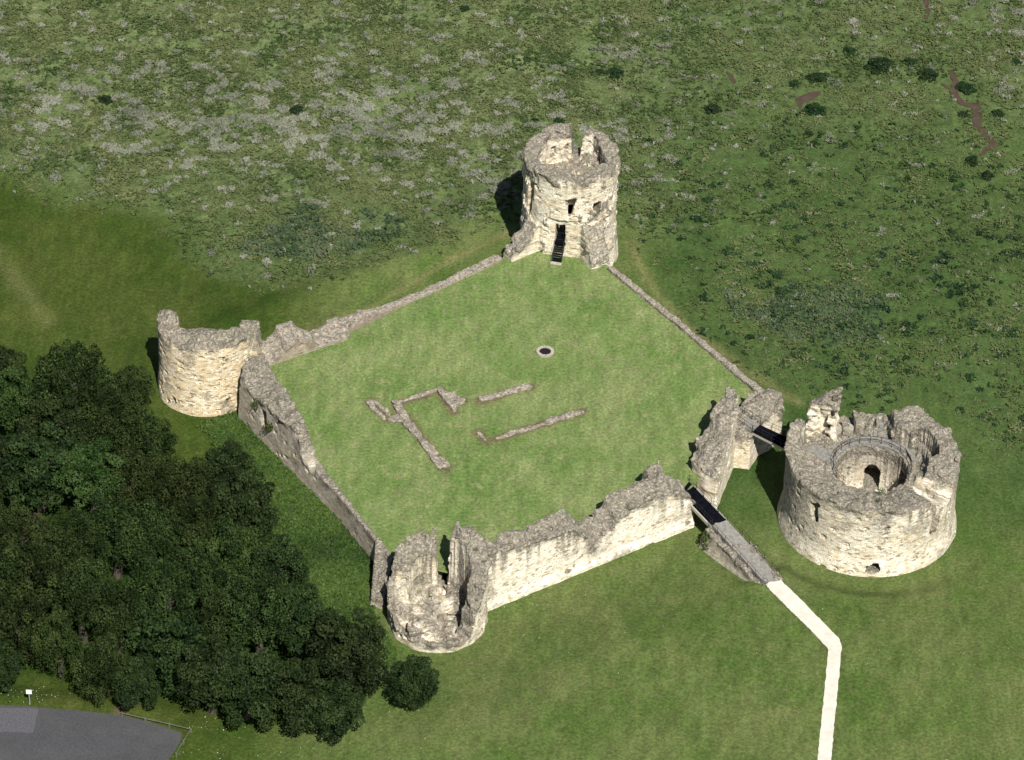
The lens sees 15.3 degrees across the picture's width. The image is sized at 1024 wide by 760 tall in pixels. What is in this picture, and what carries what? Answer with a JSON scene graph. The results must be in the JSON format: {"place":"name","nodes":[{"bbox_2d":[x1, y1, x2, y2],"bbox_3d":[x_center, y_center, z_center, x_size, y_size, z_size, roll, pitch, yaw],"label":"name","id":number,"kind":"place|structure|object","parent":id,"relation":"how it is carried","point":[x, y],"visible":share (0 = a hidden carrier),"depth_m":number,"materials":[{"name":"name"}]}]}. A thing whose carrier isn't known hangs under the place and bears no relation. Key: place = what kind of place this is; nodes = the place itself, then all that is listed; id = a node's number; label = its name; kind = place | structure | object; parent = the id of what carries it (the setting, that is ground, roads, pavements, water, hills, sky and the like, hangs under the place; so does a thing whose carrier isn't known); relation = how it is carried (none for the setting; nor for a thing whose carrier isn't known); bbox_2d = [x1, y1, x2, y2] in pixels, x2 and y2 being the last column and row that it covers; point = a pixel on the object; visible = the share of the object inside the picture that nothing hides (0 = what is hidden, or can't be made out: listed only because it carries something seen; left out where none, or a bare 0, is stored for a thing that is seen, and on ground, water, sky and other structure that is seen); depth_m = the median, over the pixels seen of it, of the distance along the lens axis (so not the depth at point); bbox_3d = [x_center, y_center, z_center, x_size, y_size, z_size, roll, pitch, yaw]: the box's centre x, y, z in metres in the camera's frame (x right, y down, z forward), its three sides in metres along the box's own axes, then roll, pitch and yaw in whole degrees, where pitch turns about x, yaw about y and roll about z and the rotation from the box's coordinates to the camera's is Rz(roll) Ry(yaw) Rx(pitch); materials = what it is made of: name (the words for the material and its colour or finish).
{"place":"outdoors","nodes":[
{"label":"outdoors","id":0,"kind":"place"},
{"bbox_2d":[270,251,752,572],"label":"courtyard lawn","id":1,"kind":"structure","parent":0,"point":[640,382],"depth_m":477.03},
{"bbox_2d":[365,387,465,469],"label":"foundation","id":2,"kind":"object","parent":1,"relation":"on","point":[453,400],"visible":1,"depth_m":473.97,"materials":[{"name":"stone"}]},
{"bbox_2d":[477,432,485,440],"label":"foundation","id":3,"kind":"object","parent":1,"relation":"on","point":[480,434],"visible":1,"depth_m":470.96,"materials":[{"name":"stone"}]},
{"bbox_2d":[478,383,532,400],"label":"foundation","id":4,"kind":"object","parent":1,"relation":"on","point":[519,388],"visible":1,"depth_m":477.68,"materials":[{"name":"stone"}]},
{"bbox_2d":[495,410,584,439],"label":"foundation","id":5,"kind":"object","parent":1,"relation":"on","point":[550,420],"visible":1,"depth_m":473.06,"materials":[{"name":"stone"}]},
{"bbox_2d":[536,345,553,357],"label":"well","id":6,"kind":"object","parent":1,"relation":"on","point":[543,351],"visible":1,"depth_m":484.36,"materials":[{"name":"stone"}]},
{"bbox_2d":[0,0,1023,759],"bbox_3d":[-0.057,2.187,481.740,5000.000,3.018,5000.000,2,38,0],"label":"ground","id":7,"kind":"structure","parent":0,"point":[682,646],"depth_m":493.95,"materials":[{"name":"plant"}]},
{"bbox_2d":[0,498,20,553],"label":"birch tree","id":8,"kind":"object","parent":7,"relation":"on","point":[2,511],"visible":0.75,"depth_m":451.73,"materials":[{"name":"green plant"}]},
{"bbox_2d":[0,434,22,497],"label":"sycamore tree","id":9,"kind":"object","parent":7,"relation":"on","point":[4,481],"visible":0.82,"depth_m":458.68,"materials":[{"name":"green plant"}]},
{"bbox_2d":[0,641,22,691],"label":"sycamore tree","id":10,"kind":"object","parent":7,"relation":"on","point":[8,665],"visible":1,"depth_m":435.78,"materials":[{"name":"green plant"}]},
{"bbox_2d":[0,345,27,396],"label":"sycamore tree","id":11,"kind":"object","parent":7,"relation":"on","point":[6,356],"visible":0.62,"depth_m":475.83,"materials":[{"name":"green plant"}]},
{"bbox_2d":[0,540,30,624],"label":"birch tree","id":12,"kind":"object","parent":7,"relation":"on","point":[6,568],"visible":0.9,"depth_m":442.64,"materials":[{"name":"green plant"}]},
{"bbox_2d":[0,365,43,435],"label":"ash tree","id":13,"kind":"object","parent":7,"relation":"on","point":[11,407],"visible":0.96,"depth_m":468.55,"materials":[{"name":"green plant"}]},
{"bbox_2d":[0,505,51,560],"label":"birch tree","id":14,"kind":"object","parent":7,"relation":"on","point":[26,523],"visible":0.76,"depth_m":449.46,"materials":[{"name":"green plant"}]},
{"bbox_2d":[26,689,31,703],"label":"notice board","id":15,"kind":"object","parent":7,"relation":"on","point":[29,691],"visible":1,"depth_m":434.02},
{"bbox_2d":[0,591,57,671],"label":"birch tree","id":16,"kind":"object","parent":7,"relation":"on","point":[28,625],"visible":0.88,"depth_m":438.21,"materials":[{"name":"green plant"}]},
{"bbox_2d":[2,531,71,617],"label":"birch tree","id":17,"kind":"object","parent":7,"relation":"on","point":[31,568],"visible":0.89,"depth_m":443.42,"materials":[{"name":"green plant"}]},
{"bbox_2d":[0,421,88,512],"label":"sycamore tree","id":18,"kind":"object","parent":7,"relation":"on","point":[37,472],"visible":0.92,"depth_m":457.93,"materials":[{"name":"green plant"}]},
{"bbox_2d":[17,389,90,454],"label":"sycamore tree","id":19,"kind":"object","parent":7,"relation":"on","point":[70,422],"visible":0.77,"depth_m":466.18,"materials":[{"name":"green plant"}]},
{"bbox_2d":[31,611,86,677],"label":"ash tree","id":20,"kind":"object","parent":7,"relation":"on","point":[54,635],"visible":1,"depth_m":437.13,"materials":[{"name":"green plant"}]},
{"bbox_2d":[31,338,117,433],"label":"birch tree","id":21,"kind":"object","parent":7,"relation":"on","point":[50,373],"visible":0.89,"depth_m":469.52,"materials":[{"name":"green plant"}]},
{"bbox_2d":[43,505,108,574],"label":"birch tree","id":22,"kind":"object","parent":7,"relation":"on","point":[62,537],"visible":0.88,"depth_m":447.50,"materials":[{"name":"green plant"}]},
{"bbox_2d":[45,556,117,643],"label":"birch tree","id":23,"kind":"object","parent":7,"relation":"on","point":[73,580],"visible":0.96,"depth_m":439.99,"materials":[{"name":"green plant"}]},
{"bbox_2d":[51,436,125,516],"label":"ash tree","id":24,"kind":"object","parent":7,"relation":"on","point":[86,463],"visible":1,"depth_m":456.27,"materials":[{"name":"green plant"}]},
{"bbox_2d":[0,705,181,759],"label":"car park","id":25,"kind":"structure","parent":7,"relation":"on","point":[60,734],"depth_m":430.95,"materials":[{"name":"asphalt"}]},
{"bbox_2d":[0,708,37,732],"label":"car park patch","id":26,"kind":"object","parent":25,"relation":"on","point":[18,720],"visible":1,"depth_m":433.07,"materials":[{"name":"asphalt"}]},
{"bbox_2d":[70,632,130,706],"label":"birch tree","id":27,"kind":"object","parent":7,"relation":"on","point":[103,661],"visible":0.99,"depth_m":433.13,"materials":[{"name":"green plant"}]},
{"bbox_2d":[98,94,112,104],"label":"marsh shrub","id":28,"kind":"object","parent":7,"relation":"on","point":[107,98],"visible":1,"depth_m":533.19,"materials":[{"name":"green plant"}]},
{"bbox_2d":[75,383,144,454],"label":"birch tree","id":29,"kind":"object","parent":7,"relation":"on","point":[117,409],"visible":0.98,"depth_m":465.52,"materials":[{"name":"green plant"}]},
{"bbox_2d":[78,488,149,579],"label":"birch tree","id":30,"kind":"object","parent":7,"relation":"on","point":[114,507],"visible":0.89,"depth_m":448.64,"materials":[{"name":"green plant"}]},
{"bbox_2d":[90,578,150,656],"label":"birch tree","id":31,"kind":"object","parent":7,"relation":"on","point":[106,615],"visible":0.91,"depth_m":438.45,"materials":[{"name":"green plant"}]},
{"bbox_2d":[106,364,155,413],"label":"birch tree","id":32,"kind":"object","parent":7,"relation":"on","point":[124,377],"visible":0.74,"depth_m":474.10,"materials":[{"name":"green plant"}]},
{"bbox_2d":[100,446,165,516],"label":"birch tree","id":33,"kind":"object","parent":7,"relation":"on","point":[141,466],"visible":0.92,"depth_m":457.80,"materials":[{"name":"green plant"}]},
{"bbox_2d":[109,656,161,710],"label":"sycamore tree","id":34,"kind":"object","parent":7,"relation":"on","point":[143,675],"visible":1,"depth_m":432.60,"materials":[{"name":"green plant"}]},
{"bbox_2d":[116,406,179,470],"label":"birch tree","id":35,"kind":"object","parent":7,"relation":"on","point":[149,429],"visible":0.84,"depth_m":465.68,"materials":[{"name":"green plant"}]},
{"bbox_2d":[121,496,186,573],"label":"birch tree","id":36,"kind":"object","parent":7,"relation":"on","point":[158,526],"visible":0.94,"depth_m":447.96,"materials":[{"name":"green plant"}]},
{"bbox_2d":[121,712,191,756],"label":"knee rail","id":37,"kind":"object","parent":7,"relation":"on","point":[169,724],"visible":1,"depth_m":432.40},
{"bbox_2d":[123,550,196,638],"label":"birch tree","id":38,"kind":"object","parent":7,"relation":"on","point":[149,580],"visible":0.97,"depth_m":438.21,"materials":[{"name":"green plant"}]},
{"bbox_2d":[124,608,212,698],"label":"sycamore tree","id":39,"kind":"object","parent":7,"relation":"on","point":[169,648],"visible":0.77,"depth_m":436.38,"materials":[{"name":"green plant"}]},
{"bbox_2d":[144,455,219,528],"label":"birch tree","id":40,"kind":"object","parent":7,"relation":"on","point":[185,476],"visible":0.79,"depth_m":455.54,"materials":[{"name":"green plant"}]},
{"bbox_2d":[160,541,230,623],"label":"birch tree","id":41,"kind":"object","parent":7,"relation":"on","point":[198,579],"visible":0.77,"depth_m":442.75,"materials":[{"name":"green plant"}]},
{"bbox_2d":[165,494,226,572],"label":"birch tree","id":42,"kind":"object","parent":7,"relation":"on","point":[203,526],"visible":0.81,"depth_m":449.31,"materials":[{"name":"green plant"}]},
{"bbox_2d":[172,635,243,714],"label":"sycamore tree","id":43,"kind":"object","parent":7,"relation":"on","point":[195,672],"visible":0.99,"depth_m":430.48,"materials":[{"name":"green plant"}]},
{"bbox_2d":[157,309,261,416],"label":"round tower","id":44,"kind":"structure","parent":7,"relation":"on","point":[199,372],"depth_m":475.50,"materials":[{"name":"beige stone"}]},
{"bbox_2d":[183,584,257,651],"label":"birch tree","id":45,"kind":"object","parent":7,"relation":"on","point":[208,625],"visible":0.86,"depth_m":437.61,"materials":[{"name":"green plant"}]},
{"bbox_2d":[188,439,265,514],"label":"sycamore tree","id":46,"kind":"object","parent":7,"relation":"on","point":[218,462],"visible":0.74,"depth_m":458.94,"materials":[{"name":"green plant"}]},
{"bbox_2d":[193,516,268,589],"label":"ash tree","id":47,"kind":"object","parent":7,"relation":"on","point":[242,540],"visible":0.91,"depth_m":446.04,"materials":[{"name":"green plant"}]},
{"bbox_2d":[203,645,284,728],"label":"sycamore tree","id":48,"kind":"object","parent":7,"relation":"on","point":[251,671],"visible":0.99,"depth_m":430.65,"materials":[{"name":"green plant"}]},
{"bbox_2d":[210,469,278,556],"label":"sycamore tree","id":49,"kind":"object","parent":7,"relation":"on","point":[256,498],"visible":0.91,"depth_m":451.44,"materials":[{"name":"green plant"}]},
{"bbox_2d":[212,568,298,663],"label":"birch tree","id":50,"kind":"object","parent":7,"relation":"on","point":[263,600],"visible":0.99,"depth_m":436.46,"materials":[{"name":"green plant"}]},
{"bbox_2d":[242,533,309,601],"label":"sycamore tree","id":51,"kind":"object","parent":7,"relation":"on","point":[274,550],"visible":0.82,"depth_m":447.43,"materials":[{"name":"green plant"}]},
{"bbox_2d":[254,656,326,735],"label":"sycamore tree","id":52,"kind":"object","parent":7,"relation":"on","point":[296,695],"visible":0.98,"depth_m":431.20,"materials":[{"name":"green plant"}]},
{"bbox_2d":[195,411,398,667],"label":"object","id":53,"kind":"object","parent":7,"relation":"on","point":[339,553],"visible":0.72,"depth_m":460.63,"materials":[{"name":"green plant"}]},
{"bbox_2d":[289,104,304,115],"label":"marsh shrub","id":54,"kind":"object","parent":7,"relation":"on","point":[296,108],"visible":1,"depth_m":531.92,"materials":[{"name":"green plant"}]},
{"bbox_2d":[259,582,338,659],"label":"sycamore tree","id":55,"kind":"object","parent":7,"relation":"on","point":[305,613],"visible":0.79,"depth_m":438.91,"materials":[{"name":"green plant"}]},
{"bbox_2d":[238,353,393,608],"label":"curtain wall","id":56,"kind":"structure","parent":7,"relation":"on","point":[286,440],"depth_m":467.54,"materials":[{"name":"grey stone"}]},
{"bbox_2d":[250,400,258,408],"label":"ivy","id":57,"kind":"object","parent":56,"relation":"attached to","point":[255,403],"visible":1,"depth_m":472.48,"materials":[{"name":"green plant"}]},
{"bbox_2d":[263,422,273,430],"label":"ivy","id":58,"kind":"object","parent":56,"relation":"attached to","point":[268,427],"visible":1,"depth_m":470.76,"materials":[{"name":"green plant"}]},
{"bbox_2d":[302,679,365,745],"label":"sycamore tree","id":59,"kind":"object","parent":7,"relation":"on","point":[333,707],"visible":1,"depth_m":430.07,"materials":[{"name":"green plant"}]},
{"bbox_2d":[305,607,390,694],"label":"sycamore tree","id":60,"kind":"object","parent":7,"relation":"on","point":[352,640],"visible":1,"depth_m":433.26,"materials":[{"name":"green plant"}]},
{"bbox_2d":[260,254,502,365],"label":"curtain wall","id":61,"kind":"structure","parent":7,"relation":"on","point":[287,340],"depth_m":486.04,"materials":[{"name":"stone"}]},
{"bbox_2d":[387,654,439,708],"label":"sycamore tree","id":62,"kind":"object","parent":7,"relation":"on","point":[424,683],"visible":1,"depth_m":433.02,"materials":[{"name":"green plant"}]},
{"bbox_2d":[386,520,491,652],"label":"round tower","id":63,"kind":"structure","parent":7,"relation":"on","point":[429,610],"depth_m":447.58,"materials":[{"name":"stone"}]},
{"bbox_2d":[459,5,469,11],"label":"marsh shrub","id":64,"kind":"object","parent":7,"relation":"on","point":[462,8],"visible":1,"depth_m":553.34,"materials":[{"name":"green plant"}]},
{"bbox_2d":[1,594,1007,759],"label":"white flowers","id":65,"kind":"object","parent":7,"relation":"on","point":[445,696],"visible":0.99,"depth_m":435.96,"materials":[{"name":"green plant"}]},
{"bbox_2d":[0,0,1023,457],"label":"marsh grass","id":66,"kind":"structure","parent":7,"relation":"on","point":[304,84],"depth_m":532.36,"materials":[{"name":"plant"}]},
{"bbox_2d":[0,0,1023,365],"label":"pale marsh plants","id":67,"kind":"object","parent":7,"relation":"on","point":[288,122],"visible":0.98,"depth_m":531.04,"materials":[{"name":"plant"}]},
{"bbox_2d":[553,117,564,123],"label":"marsh shrub","id":68,"kind":"object","parent":7,"relation":"on","point":[559,120],"visible":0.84,"depth_m":531.33,"materials":[{"name":"green plant"}]},
{"bbox_2d":[503,123,620,268],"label":"round tower","id":69,"kind":"structure","parent":7,"relation":"on","point":[569,198],"depth_m":498.45,"materials":[{"name":"stone"}]},
{"bbox_2d":[238,203,886,347],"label":"blue reeds","id":70,"kind":"object","parent":7,"relation":"on","point":[326,245],"visible":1,"depth_m":502.04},
{"bbox_2d":[484,460,695,610],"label":"curtain wall","id":71,"kind":"structure","parent":7,"relation":"on","point":[654,504],"depth_m":455.86,"materials":[{"name":"white stone"}]},
{"bbox_2d":[594,68,604,74],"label":"marsh shrub","id":72,"kind":"object","parent":7,"relation":"on","point":[600,70],"visible":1,"depth_m":541.11,"materials":[{"name":"green plant"}]},
{"bbox_2d":[604,67,624,80],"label":"marsh shrub","id":73,"kind":"object","parent":7,"relation":"on","point":[616,72],"visible":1,"depth_m":540.46,"materials":[{"name":"green plant"}]},
{"bbox_2d":[607,266,764,393],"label":"curtain wall","id":74,"kind":"structure","parent":7,"relation":"on","point":[735,371],"depth_m":487.90,"materials":[{"name":"stone"}]},
{"bbox_2d":[699,531,710,549],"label":"bush","id":75,"kind":"object","parent":7,"relation":"on","point":[705,537],"visible":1,"depth_m":459.18,"materials":[{"name":"green plant"}]},
{"bbox_2d":[704,103,721,113],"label":"marsh shrub","id":76,"kind":"object","parent":7,"relation":"on","point":[713,108],"visible":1,"depth_m":534.04,"materials":[{"name":"green plant"}]},
{"bbox_2d":[690,386,739,507],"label":"gate wall","id":77,"kind":"structure","parent":7,"relation":"on","point":[712,458],"depth_m":466.38,"materials":[{"name":"stone"}]},
{"bbox_2d":[726,71,735,82],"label":"mud pool","id":78,"kind":"structure","parent":7,"relation":"in","point":[731,77],"depth_m":541.06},
{"bbox_2d":[699,515,782,584],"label":"causeway","id":79,"kind":"structure","parent":7,"relation":"on","point":[732,549],"depth_m":456.62,"materials":[{"name":"grey stone"}]},
{"bbox_2d":[684,475,726,526],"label":"footbridge","id":80,"kind":"object","parent":79,"relation":"on","point":[705,509],"visible":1,"depth_m":461.42,"materials":[{"name":"metal"}]},
{"bbox_2d":[733,388,784,468],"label":"gatehouse block","id":81,"kind":"structure","parent":7,"relation":"on","point":[755,407],"depth_m":472.74,"materials":[{"name":"stone"}]},
{"bbox_2d":[752,418,787,450],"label":"footbridge","id":82,"kind":"object","parent":81,"relation":"attached to","point":[771,437],"visible":0.7,"depth_m":469.01,"materials":[{"name":"wood"}]},
{"bbox_2d":[788,79,801,88],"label":"marsh shrub","id":83,"kind":"object","parent":7,"relation":"on","point":[795,82],"visible":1,"depth_m":539.53,"materials":[{"name":"green plant"}]},
{"bbox_2d":[795,91,820,109],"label":"mud pool","id":84,"kind":"structure","parent":7,"relation":"in","point":[804,98],"depth_m":537.29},
{"bbox_2d":[803,130,813,137],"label":"marsh shrub","id":85,"kind":"object","parent":7,"relation":"on","point":[809,133],"visible":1,"depth_m":530.10,"materials":[{"name":"green plant"}]},
{"bbox_2d":[802,103,826,115],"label":"marsh shrub","id":86,"kind":"object","parent":7,"relation":"on","point":[814,107],"visible":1,"depth_m":533.98,"materials":[{"name":"green plant"}]},
{"bbox_2d":[810,141,819,146],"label":"marsh shrub","id":87,"kind":"object","parent":7,"relation":"on","point":[815,143],"visible":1,"depth_m":528.19,"materials":[{"name":"green plant"}]},
{"bbox_2d":[805,72,827,83],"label":"marsh shrub","id":88,"kind":"object","parent":7,"relation":"on","point":[811,77],"visible":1,"depth_m":540.44,"materials":[{"name":"green plant"}]},
{"bbox_2d":[610,109,1023,441],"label":"rush clumps","id":89,"kind":"object","parent":7,"relation":"on","point":[971,322],"visible":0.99,"depth_m":507.07,"materials":[{"name":"green plant"}]},
{"bbox_2d":[843,46,855,54],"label":"marsh shrub","id":90,"kind":"object","parent":7,"relation":"on","point":[851,49],"visible":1,"depth_m":546.57,"materials":[{"name":"green plant"}]},
{"bbox_2d":[777,387,961,576],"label":"great tower","id":91,"kind":"structure","parent":7,"relation":"on","point":[834,514],"depth_m":458.56,"materials":[{"name":"stone"}]},
{"bbox_2d":[864,57,892,74],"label":"marsh shrub","id":92,"kind":"object","parent":7,"relation":"on","point":[882,63],"visible":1,"depth_m":542.86,"materials":[{"name":"green plant"}]},
{"bbox_2d":[902,57,917,65],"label":"marsh shrub","id":93,"kind":"object","parent":7,"relation":"on","point":[910,60],"visible":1,"depth_m":544.27,"materials":[{"name":"green plant"}]},
{"bbox_2d":[923,0,930,18],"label":"mud creek","id":94,"kind":"structure","parent":7,"relation":"in","point":[927,9],"depth_m":555.71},
{"bbox_2d":[916,68,938,82],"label":"marsh shrub","id":95,"kind":"object","parent":7,"relation":"on","point":[929,73],"visible":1,"depth_m":541.27,"materials":[{"name":"green plant"}]},
{"bbox_2d":[958,110,969,117],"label":"marsh shrub","id":96,"kind":"object","parent":7,"relation":"on","point":[966,113],"visible":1,"depth_m":534.19,"materials":[{"name":"green plant"}]},
{"bbox_2d":[955,81,977,94],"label":"marsh shrub","id":97,"kind":"object","parent":7,"relation":"on","point":[968,88],"visible":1,"depth_m":538.79,"materials":[{"name":"green plant"}]},
{"bbox_2d":[965,155,978,166],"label":"marsh shrub","id":98,"kind":"object","parent":7,"relation":"on","point":[971,158],"visible":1,"depth_m":525.19,"materials":[{"name":"green plant"}]},
{"bbox_2d":[948,70,997,155],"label":"mud creek","id":99,"kind":"structure","parent":7,"relation":"in","point":[977,117],"depth_m":534.88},
{"bbox_2d":[980,170,993,180],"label":"marsh shrub","id":100,"kind":"object","parent":7,"relation":"on","point":[987,175],"visible":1,"depth_m":522.50,"materials":[{"name":"green plant"}]},
{"bbox_2d":[991,109,1003,116],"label":"marsh shrub","id":101,"kind":"object","parent":7,"relation":"on","point":[997,112],"visible":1,"depth_m":534.49,"materials":[{"name":"green plant"}]},
{"bbox_2d":[1010,58,1022,65],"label":"marsh shrub","id":102,"kind":"object","parent":7,"relation":"on","point":[1016,61],"visible":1,"depth_m":544.68,"materials":[{"name":"green plant"}]},
{"bbox_2d":[765,580,841,759],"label":"path","id":103,"kind":"structure","parent":0,"point":[793,602],"depth_m":443.67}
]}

